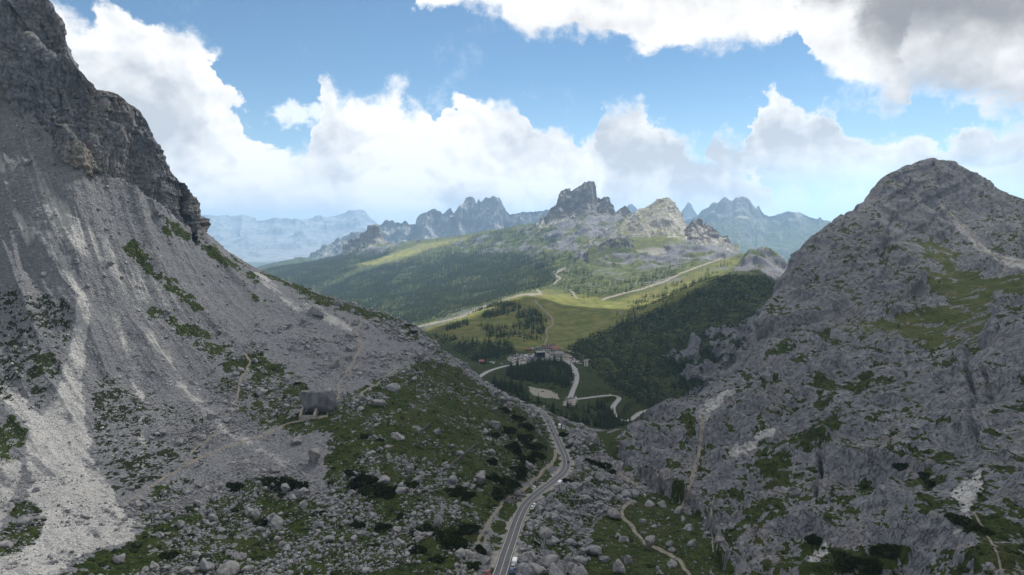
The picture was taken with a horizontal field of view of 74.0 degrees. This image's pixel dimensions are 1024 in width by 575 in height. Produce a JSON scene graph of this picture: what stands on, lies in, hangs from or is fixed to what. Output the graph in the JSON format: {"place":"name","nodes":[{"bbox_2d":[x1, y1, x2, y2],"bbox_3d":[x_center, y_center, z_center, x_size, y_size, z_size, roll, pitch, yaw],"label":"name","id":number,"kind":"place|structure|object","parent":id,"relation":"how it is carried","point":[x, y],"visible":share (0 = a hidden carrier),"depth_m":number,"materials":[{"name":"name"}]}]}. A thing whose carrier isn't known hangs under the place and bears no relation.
{"place":"outdoors","nodes":[
{"label":"outdoors","id":0,"kind":"place"},
{"bbox_2d":[0,0,200,237],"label":"cliff","id":1,"kind":"structure","parent":0,"point":[89,126],"depth_m":587.79,"materials":[{"name":"stone"}]},
{"bbox_2d":[247,262,272,267],"bbox_3d":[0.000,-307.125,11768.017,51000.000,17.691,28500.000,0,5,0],"label":"ground","id":2,"kind":"structure","parent":0,"point":[255,264],"depth_m":13758.55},
{"bbox_2d":[256,257,311,269],"bbox_3d":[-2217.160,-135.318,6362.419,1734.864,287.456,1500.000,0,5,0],"label":"hill","id":3,"kind":"structure","parent":0,"point":[292,261],"depth_m":6438.09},
{"bbox_2d":[0,0,572,574],"bbox_3d":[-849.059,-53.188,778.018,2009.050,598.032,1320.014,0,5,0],"label":"mountain slope","id":4,"kind":"structure","parent":0,"point":[234,296],"depth_m":475.85,"materials":[{"name":"stone"}]},
{"bbox_2d":[0,540,13,547],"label":"boulder","id":5,"kind":"object","parent":4,"relation":"on","point":[5,544],"visible":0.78,"depth_m":280.51,"materials":[{"name":"stone"}]},
{"bbox_2d":[16,516,32,526],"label":"boulder","id":6,"kind":"object","parent":4,"relation":"on","point":[25,521],"visible":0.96,"depth_m":302.82,"materials":[{"name":"stone"}]},
{"bbox_2d":[112,553,124,563],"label":"boulder","id":7,"kind":"object","parent":4,"relation":"on","point":[118,559],"visible":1,"depth_m":282.57,"materials":[{"name":"stone"}]},
{"bbox_2d":[0,105,319,574],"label":"stones","id":8,"kind":"object","parent":4,"relation":"on","point":[93,479],"visible":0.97,"depth_m":454.90,"materials":[{"name":"stone"}]},
{"bbox_2d":[159,550,179,560],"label":"shrub","id":9,"kind":"object","parent":4,"relation":"on","point":[171,555],"visible":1,"depth_m":288.68,"materials":[{"name":"green plant"}]},
{"bbox_2d":[178,566,194,573],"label":"boulder","id":10,"kind":"object","parent":4,"relation":"on","point":[188,570],"visible":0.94,"depth_m":276.20,"materials":[{"name":"stone"}]},
{"bbox_2d":[199,558,214,572],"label":"boulder","id":11,"kind":"object","parent":4,"relation":"on","point":[206,566],"visible":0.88,"depth_m":277.98,"materials":[{"name":"stone"}]},
{"bbox_2d":[215,560,239,574],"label":"boulder","id":12,"kind":"object","parent":4,"relation":"on","point":[230,567],"visible":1,"depth_m":274.08,"materials":[{"name":"stone"}]},
{"bbox_2d":[225,482,243,491],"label":"shrub","id":13,"kind":"object","parent":4,"relation":"on","point":[235,487],"visible":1,"depth_m":365.22,"materials":[{"name":"green plant"}]},
{"bbox_2d":[253,517,267,526],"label":"shrub","id":14,"kind":"object","parent":4,"relation":"on","point":[263,521],"visible":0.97,"depth_m":325.06,"materials":[{"name":"green plant"}]},
{"bbox_2d":[255,387,267,395],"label":"boulder","id":15,"kind":"object","parent":4,"relation":"on","point":[260,391],"visible":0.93,"depth_m":481.51,"materials":[{"name":"stone"}]},
{"bbox_2d":[260,476,285,486],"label":"shrub","id":16,"kind":"object","parent":4,"relation":"on","point":[266,481],"visible":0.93,"depth_m":368.58,"materials":[{"name":"green plant"}]},
{"bbox_2d":[271,514,282,527],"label":"boulder","id":17,"kind":"object","parent":4,"relation":"on","point":[276,521],"visible":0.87,"depth_m":320.17,"materials":[{"name":"stone"}]},
{"bbox_2d":[268,475,302,491],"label":"shrub","id":18,"kind":"object","parent":4,"relation":"on","point":[292,482],"visible":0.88,"depth_m":365.10,"materials":[{"name":"green plant"}]},
{"bbox_2d":[281,483,289,493],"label":"boulder","id":19,"kind":"object","parent":4,"relation":"on","point":[285,488],"visible":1,"depth_m":358.47,"materials":[{"name":"stone"}]},
{"bbox_2d":[290,435,302,443],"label":"boulder","id":20,"kind":"object","parent":4,"relation":"on","point":[297,440],"visible":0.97,"depth_m":424.27,"materials":[{"name":"stone"}]},
{"bbox_2d":[298,487,310,496],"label":"boulder","id":21,"kind":"object","parent":4,"relation":"on","point":[302,491],"visible":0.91,"depth_m":356.43,"materials":[{"name":"stone"}]},
{"bbox_2d":[299,405,318,419],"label":"ruined wall","id":22,"kind":"structure","parent":4,"relation":"on","point":[302,415],"depth_m":455.11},
{"bbox_2d":[308,447,320,464],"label":"boulder","id":23,"kind":"object","parent":4,"relation":"on","point":[314,454],"visible":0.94,"depth_m":391.67,"materials":[{"name":"stone"}]},
{"bbox_2d":[308,304,323,317],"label":"boulder","id":24,"kind":"object","parent":4,"relation":"on","point":[315,310],"visible":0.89,"depth_m":633.17,"materials":[{"name":"stone"}]},
{"bbox_2d":[299,390,336,412],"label":"boulder","id":25,"kind":"object","parent":4,"relation":"on","point":[320,400],"visible":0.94,"depth_m":459.92,"materials":[{"name":"stone"}]},
{"bbox_2d":[327,358,339,368],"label":"boulder","id":26,"kind":"object","parent":4,"relation":"on","point":[335,363],"visible":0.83,"depth_m":538.88,"materials":[{"name":"stone"}]},
{"bbox_2d":[348,520,365,528],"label":"shrub","id":27,"kind":"object","parent":4,"relation":"on","point":[358,525],"visible":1,"depth_m":324.07,"materials":[{"name":"green plant"}]},
{"bbox_2d":[347,472,378,488],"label":"shrub","id":28,"kind":"object","parent":4,"relation":"on","point":[360,480],"visible":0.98,"depth_m":370.52,"materials":[{"name":"green plant"}]},
{"bbox_2d":[357,481,386,496],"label":"shrub","id":29,"kind":"object","parent":4,"relation":"on","point":[376,488],"visible":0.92,"depth_m":360.78,"materials":[{"name":"green plant"}]},
{"bbox_2d":[371,399,385,405],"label":"boulder","id":30,"kind":"object","parent":4,"relation":"on","point":[375,402],"visible":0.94,"depth_m":484.21,"materials":[{"name":"stone"}]},
{"bbox_2d":[0,121,761,574],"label":"rubble","id":31,"kind":"object","parent":4,"relation":"on","point":[521,567],"visible":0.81,"depth_m":379.31,"materials":[{"name":"stone"}]},
{"bbox_2d":[377,475,389,483],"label":"boulder","id":32,"kind":"object","parent":4,"relation":"on","point":[385,478],"visible":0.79,"depth_m":373.46,"materials":[{"name":"stone"}]},
{"bbox_2d":[374,522,393,531],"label":"shrub","id":33,"kind":"object","parent":4,"relation":"on","point":[379,526],"visible":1,"depth_m":323.46,"materials":[{"name":"green plant"}]},
{"bbox_2d":[383,485,401,498],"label":"shrub","id":34,"kind":"object","parent":4,"relation":"on","point":[390,492],"visible":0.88,"depth_m":357.51,"materials":[{"name":"green plant"}]},
{"bbox_2d":[385,383,400,391],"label":"boulder","id":35,"kind":"object","parent":4,"relation":"on","point":[394,387],"visible":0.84,"depth_m":518.00,"materials":[{"name":"stone"}]},
{"bbox_2d":[391,432,404,440],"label":"boulder","id":36,"kind":"object","parent":4,"relation":"on","point":[398,436],"visible":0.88,"depth_m":436.84,"materials":[{"name":"stone"}]},
{"bbox_2d":[403,481,419,489],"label":"shrub","id":37,"kind":"object","parent":4,"relation":"on","point":[410,484],"visible":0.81,"depth_m":370.85,"materials":[{"name":"green plant"}]},
{"bbox_2d":[406,542,426,553],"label":"shrub","id":38,"kind":"object","parent":4,"relation":"on","point":[423,549],"visible":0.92,"depth_m":300.52,"materials":[{"name":"green plant"}]},
{"bbox_2d":[409,522,435,537],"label":"shrub","id":39,"kind":"object","parent":4,"relation":"on","point":[425,529],"visible":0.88,"depth_m":318.96,"materials":[{"name":"green plant"}]},
{"bbox_2d":[427,553,444,563],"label":"shrub","id":40,"kind":"object","parent":4,"relation":"on","point":[437,558],"visible":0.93,"depth_m":291.26,"materials":[{"name":"green plant"}]},
{"bbox_2d":[434,514,443,526],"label":"boulder","id":41,"kind":"object","parent":4,"relation":"on","point":[438,520],"visible":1,"depth_m":323.23,"materials":[{"name":"stone"}]},
{"bbox_2d":[432,528,457,542],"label":"shrub","id":42,"kind":"object","parent":4,"relation":"on","point":[442,536],"visible":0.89,"depth_m":314.00,"materials":[{"name":"green plant"}]},
{"bbox_2d":[441,535,467,549],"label":"shrub","id":43,"kind":"object","parent":4,"relation":"on","point":[457,543],"visible":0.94,"depth_m":304.43,"materials":[{"name":"green plant"}]},
{"bbox_2d":[444,485,468,497],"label":"shrub","id":44,"kind":"object","parent":4,"relation":"on","point":[454,492],"visible":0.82,"depth_m":369.64,"materials":[{"name":"green plant"}]},
{"bbox_2d":[443,442,476,471],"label":"stone wall","id":45,"kind":"structure","parent":4,"relation":"on","point":[461,455],"depth_m":417.73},
{"bbox_2d":[457,523,480,536],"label":"shrub","id":46,"kind":"object","parent":4,"relation":"on","point":[465,529],"visible":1,"depth_m":319.17,"materials":[{"name":"green plant"}]},
{"bbox_2d":[460,489,478,500],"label":"shrub","id":47,"kind":"object","parent":4,"relation":"on","point":[465,494],"visible":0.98,"depth_m":363.94,"materials":[{"name":"green plant"}]},
{"bbox_2d":[465,561,481,571],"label":"shrub","id":48,"kind":"object","parent":4,"relation":"on","point":[476,566],"visible":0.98,"depth_m":289.45,"materials":[{"name":"green plant"}]},
{"bbox_2d":[475,470,484,484],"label":"boulder","id":49,"kind":"object","parent":4,"relation":"on","point":[480,477],"visible":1,"depth_m":380.18,"materials":[{"name":"stone"}]},
{"bbox_2d":[474,544,486,554],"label":"shrub","id":50,"kind":"object","parent":4,"relation":"on","point":[480,549],"visible":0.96,"depth_m":305.50,"materials":[{"name":"green plant"}]},
{"bbox_2d":[488,420,499,429],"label":"boulder","id":51,"kind":"object","parent":4,"relation":"on","point":[493,424],"visible":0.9,"depth_m":508.00,"materials":[{"name":"stone"}]},
{"bbox_2d":[485,473,503,482],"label":"shrub","id":52,"kind":"object","parent":4,"relation":"on","point":[493,477],"visible":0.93,"depth_m":393.53,"materials":[{"name":"green plant"}]},
{"bbox_2d":[490,485,514,500],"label":"shrub","id":53,"kind":"object","parent":4,"relation":"on","point":[501,493],"visible":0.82,"depth_m":377.86,"materials":[{"name":"green plant"}]},
{"bbox_2d":[496,475,521,488],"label":"shrub","id":54,"kind":"object","parent":4,"relation":"on","point":[509,482],"visible":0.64,"depth_m":392.34,"materials":[{"name":"green plant"}]},
{"bbox_2d":[502,426,517,434],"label":"shrub","id":55,"kind":"object","parent":4,"relation":"on","point":[509,430],"visible":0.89,"depth_m":514.62,"materials":[{"name":"green plant"}]},
{"bbox_2d":[0,274,1023,574],"bbox_3d":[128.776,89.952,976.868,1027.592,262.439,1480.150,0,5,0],"label":"shrubbery","id":56,"kind":"object","parent":4,"relation":"on","point":[134,546],"visible":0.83,"depth_m":409.98,"materials":[{"name":"green plant"}]},
{"bbox_2d":[504,441,522,454],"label":"shrub","id":57,"kind":"object","parent":4,"relation":"on","point":[515,447],"visible":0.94,"depth_m":465.53,"materials":[{"name":"green plant"}]},
{"bbox_2d":[508,464,528,479],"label":"shrub","id":58,"kind":"object","parent":4,"relation":"on","point":[520,470],"visible":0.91,"depth_m":417.40,"materials":[{"name":"green plant"}]},
{"bbox_2d":[510,413,526,421],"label":"shrub","id":59,"kind":"object","parent":4,"relation":"on","point":[517,418],"visible":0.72,"depth_m":556.21,"materials":[{"name":"green plant"}]},
{"bbox_2d":[516,433,534,443],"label":"shrub","id":60,"kind":"object","parent":4,"relation":"on","point":[526,437],"visible":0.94,"depth_m":509.62,"materials":[{"name":"green plant"}]},
{"bbox_2d":[518,422,535,430],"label":"shrub","id":61,"kind":"object","parent":4,"relation":"on","point":[528,426],"visible":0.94,"depth_m":536.75,"materials":[{"name":"green plant"}]},
{"bbox_2d":[517,454,537,463],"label":"shrub","id":62,"kind":"object","parent":4,"relation":"on","point":[529,459],"visible":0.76,"depth_m":453.03,"materials":[{"name":"green plant"}]},
{"bbox_2d":[521,442,544,449],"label":"shrub","id":63,"kind":"object","parent":4,"relation":"on","point":[535,446],"visible":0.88,"depth_m":490.25,"materials":[{"name":"green plant"}]},
{"bbox_2d":[530,450,546,459],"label":"shrub","id":64,"kind":"object","parent":4,"relation":"on","point":[537,454],"visible":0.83,"depth_m":466.34,"materials":[{"name":"green plant"}]},
{"bbox_2d":[203,210,376,261],"bbox_3d":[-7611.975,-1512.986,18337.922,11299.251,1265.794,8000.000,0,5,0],"label":"mountain","id":65,"kind":"structure","parent":0,"point":[246,238],"depth_m":18480.91,"materials":[{"name":"stone"}]},
{"bbox_2d":[342,224,393,256],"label":"mountain","id":66,"kind":"structure","parent":0,"point":[371,236],"depth_m":4953.02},
{"bbox_2d":[294,195,549,259],"bbox_3d":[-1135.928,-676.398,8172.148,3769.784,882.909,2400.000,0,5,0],"label":"mountain","id":67,"kind":"structure","parent":0,"point":[469,215],"depth_m":8347.00,"materials":[{"name":"stone"}]},
{"bbox_2d":[479,359,578,397],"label":"road","id":68,"kind":"structure","parent":0,"point":[574,385],"depth_m":1155.77,"materials":[{"name":"asphalt"}]},
{"bbox_2d":[492,404,570,574],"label":"road","id":69,"kind":"structure","parent":0,"point":[536,494],"depth_m":370.12,"materials":[{"name":"asphalt"}]},
{"bbox_2d":[493,407,562,573],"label":"road marking","id":70,"kind":"object","parent":69,"relation":"on","point":[524,500],"visible":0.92,"depth_m":379.04,"materials":[{"name":"paint"}]},
{"bbox_2d":[506,406,569,573],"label":"road marking","id":71,"kind":"object","parent":69,"relation":"on","point":[533,501],"visible":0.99,"depth_m":373.95,"materials":[{"name":"paint"}]},
{"bbox_2d":[50,0,1023,224],"label":"sky","id":72,"kind":"structure","parent":0,"point":[399,111],"materials":[{"name":"blue"}]},
{"bbox_2d":[262,176,883,428],"bbox_3d":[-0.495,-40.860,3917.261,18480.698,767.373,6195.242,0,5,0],"label":"hills","id":73,"kind":"structure","parent":0,"point":[574,317],"depth_m":1779.63,"materials":[{"name":"plant"}]},
{"bbox_2d":[263,222,698,327],"bbox_3d":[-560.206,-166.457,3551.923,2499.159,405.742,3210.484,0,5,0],"label":"forest","id":74,"kind":"object","parent":73,"relation":"on","point":[429,271],"visible":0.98,"depth_m":3247.03,"materials":[{"name":"plant"}]},
{"bbox_2d":[434,261,774,427],"bbox_3d":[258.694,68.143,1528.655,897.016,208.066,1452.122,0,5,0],"label":"forest","id":75,"kind":"object","parent":73,"relation":"on","point":[490,344],"visible":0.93,"depth_m":1439.89,"materials":[{"name":"plant"}]},
{"bbox_2d":[127,203,1021,574],"bbox_3d":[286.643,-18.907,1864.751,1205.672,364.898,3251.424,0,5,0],"label":"path","id":76,"kind":"structure","parent":0,"point":[695,467],"depth_m":463.70,"materials":[{"name":"gravel"}]},
{"bbox_2d":[536,181,631,232],"bbox_3d":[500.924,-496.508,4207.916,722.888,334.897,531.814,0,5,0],"label":"mountain","id":77,"kind":"structure","parent":0,"point":[583,199],"depth_m":4203.11,"materials":[{"name":"stone"}]},
{"bbox_2d":[570,395,645,420],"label":"road","id":78,"kind":"structure","parent":0,"point":[616,402],"depth_m":1065.32,"materials":[{"name":"asphalt"}]},
{"bbox_2d":[588,237,647,262],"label":"mountain","id":79,"kind":"structure","parent":0,"point":[618,245],"depth_m":2901.20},
{"bbox_2d":[509,406,727,574],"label":"valley ground","id":80,"kind":"structure","parent":0,"point":[645,479],"depth_m":365.75,"materials":[{"name":"plant"}]},
{"bbox_2d":[521,551,536,562],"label":"boulder","id":81,"kind":"object","parent":80,"relation":"on","point":[530,555],"visible":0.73,"depth_m":299.65,"materials":[{"name":"stone"}]},
{"bbox_2d":[529,563,544,574],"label":"boulder","id":82,"kind":"object","parent":80,"relation":"on","point":[537,569],"visible":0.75,"depth_m":287.91,"materials":[{"name":"stone"}]},
{"bbox_2d":[539,526,553,538],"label":"boulder","id":83,"kind":"object","parent":80,"relation":"on","point":[545,532],"visible":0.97,"depth_m":332.10,"materials":[{"name":"stone"}]},
{"bbox_2d":[540,554,557,568],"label":"boulder","id":84,"kind":"object","parent":80,"relation":"on","point":[547,561],"visible":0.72,"depth_m":302.91,"materials":[{"name":"stone"}]},
{"bbox_2d":[549,535,559,545],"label":"boulder","id":85,"kind":"object","parent":80,"relation":"on","point":[554,540],"visible":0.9,"depth_m":325.91,"materials":[{"name":"stone"}]},
{"bbox_2d":[548,562,564,574],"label":"boulder","id":86,"kind":"object","parent":80,"relation":"on","point":[554,569],"visible":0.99,"depth_m":289.72,"materials":[{"name":"stone"}]},
{"bbox_2d":[553,503,563,512],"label":"boulder","id":87,"kind":"object","parent":80,"relation":"on","point":[559,508],"visible":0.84,"depth_m":374.13,"materials":[{"name":"stone"}]},
{"bbox_2d":[565,538,577,546],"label":"boulder","id":88,"kind":"object","parent":80,"relation":"on","point":[571,542],"visible":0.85,"depth_m":327.25,"materials":[{"name":"stone"}]},
{"bbox_2d":[570,565,587,574],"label":"boulder","id":89,"kind":"object","parent":80,"relation":"on","point":[579,570],"visible":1,"depth_m":292.60,"materials":[{"name":"stone"}]},
{"bbox_2d":[573,556,587,564],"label":"boulder","id":90,"kind":"object","parent":80,"relation":"on","point":[582,560],"visible":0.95,"depth_m":309.62,"materials":[{"name":"stone"}]},
{"bbox_2d":[581,494,592,503],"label":"boulder","id":91,"kind":"object","parent":80,"relation":"on","point":[585,499],"visible":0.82,"depth_m":396.56,"materials":[{"name":"stone"}]},
{"bbox_2d":[585,544,601,554],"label":"boulder","id":92,"kind":"object","parent":80,"relation":"on","point":[591,549],"visible":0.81,"depth_m":321.77,"materials":[{"name":"stone"}]},
{"bbox_2d":[595,473,605,481],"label":"boulder","id":93,"kind":"object","parent":80,"relation":"on","point":[599,477],"visible":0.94,"depth_m":447.19,"materials":[{"name":"stone"}]},
{"bbox_2d":[595,461,612,469],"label":"shrub","id":94,"kind":"object","parent":80,"relation":"on","point":[608,466],"visible":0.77,"depth_m":482.29,"materials":[{"name":"green plant"}]},
{"bbox_2d":[607,508,620,519],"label":"boulder","id":95,"kind":"object","parent":80,"relation":"on","point":[614,513],"visible":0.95,"depth_m":378.87,"materials":[{"name":"stone"}]},
{"bbox_2d":[612,559,625,573],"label":"boulder","id":96,"kind":"object","parent":80,"relation":"on","point":[618,566],"visible":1,"depth_m":303.01,"materials":[{"name":"stone"}]},
{"bbox_2d":[623,555,632,563],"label":"boulder","id":97,"kind":"object","parent":80,"relation":"on","point":[627,559],"visible":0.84,"depth_m":315.64,"materials":[{"name":"stone"}]},
{"bbox_2d":[645,535,654,549],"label":"boulder","id":98,"kind":"object","parent":80,"relation":"on","point":[649,540],"visible":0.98,"depth_m":337.73,"materials":[{"name":"stone"}]},
{"bbox_2d":[609,197,690,254],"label":"mountain","id":99,"kind":"structure","parent":0,"point":[651,228],"depth_m":3051.68,"materials":[{"name":"stone"}]},
{"bbox_2d":[681,202,696,220],"bbox_3d":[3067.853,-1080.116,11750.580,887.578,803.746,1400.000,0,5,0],"label":"mountain","id":100,"kind":"structure","parent":0,"point":[688,212],"depth_m":11878.59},
{"bbox_2d":[684,218,738,251],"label":"mountain","id":101,"kind":"structure","parent":0,"point":[702,233],"depth_m":3046.63,"materials":[{"name":"stone"}]},
{"bbox_2d":[685,196,830,261],"bbox_3d":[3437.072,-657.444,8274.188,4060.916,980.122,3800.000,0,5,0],"label":"mountain","id":102,"kind":"structure","parent":0,"point":[744,223],"depth_m":8577.23,"materials":[{"name":"stone"}]},
{"bbox_2d":[619,158,1023,574],"bbox_3d":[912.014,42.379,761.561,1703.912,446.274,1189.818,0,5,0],"label":"rocky mountain","id":103,"kind":"structure","parent":0,"point":[840,279],"depth_m":490.79,"materials":[{"name":"stone"}]},
{"bbox_2d":[803,533,822,543],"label":"shrub","id":104,"kind":"object","parent":103,"relation":"on","point":[813,538],"visible":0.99,"depth_m":337.50,"materials":[{"name":"green plant"}]},
{"bbox_2d":[831,549,854,570],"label":"shrub","id":105,"kind":"object","parent":103,"relation":"on","point":[841,559],"visible":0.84,"depth_m":304.31,"materials":[{"name":"green plant"}]},
{"bbox_2d":[848,556,883,574],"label":"shrub","id":106,"kind":"object","parent":103,"relation":"on","point":[867,565],"visible":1,"depth_m":297.95,"materials":[{"name":"green plant"}]},
{"bbox_2d":[868,542,900,558],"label":"shrub","id":107,"kind":"object","parent":103,"relation":"on","point":[886,550],"visible":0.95,"depth_m":303.21,"materials":[{"name":"plant"}]},
{"bbox_2d":[892,463,908,470],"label":"shrub","id":108,"kind":"object","parent":103,"relation":"on","point":[900,466],"visible":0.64,"depth_m":377.64,"materials":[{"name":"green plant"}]},
{"bbox_2d":[923,480,936,487],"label":"shrub","id":109,"kind":"object","parent":103,"relation":"on","point":[930,483],"visible":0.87,"depth_m":340.39,"materials":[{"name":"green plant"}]},
{"bbox_2d":[943,511,975,526],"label":"shrub","id":110,"kind":"object","parent":103,"relation":"on","point":[959,520],"visible":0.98,"depth_m":288.14,"materials":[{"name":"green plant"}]},
{"bbox_2d":[962,522,995,535],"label":"shrub","id":111,"kind":"object","parent":103,"relation":"on","point":[976,527],"visible":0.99,"depth_m":275.58,"materials":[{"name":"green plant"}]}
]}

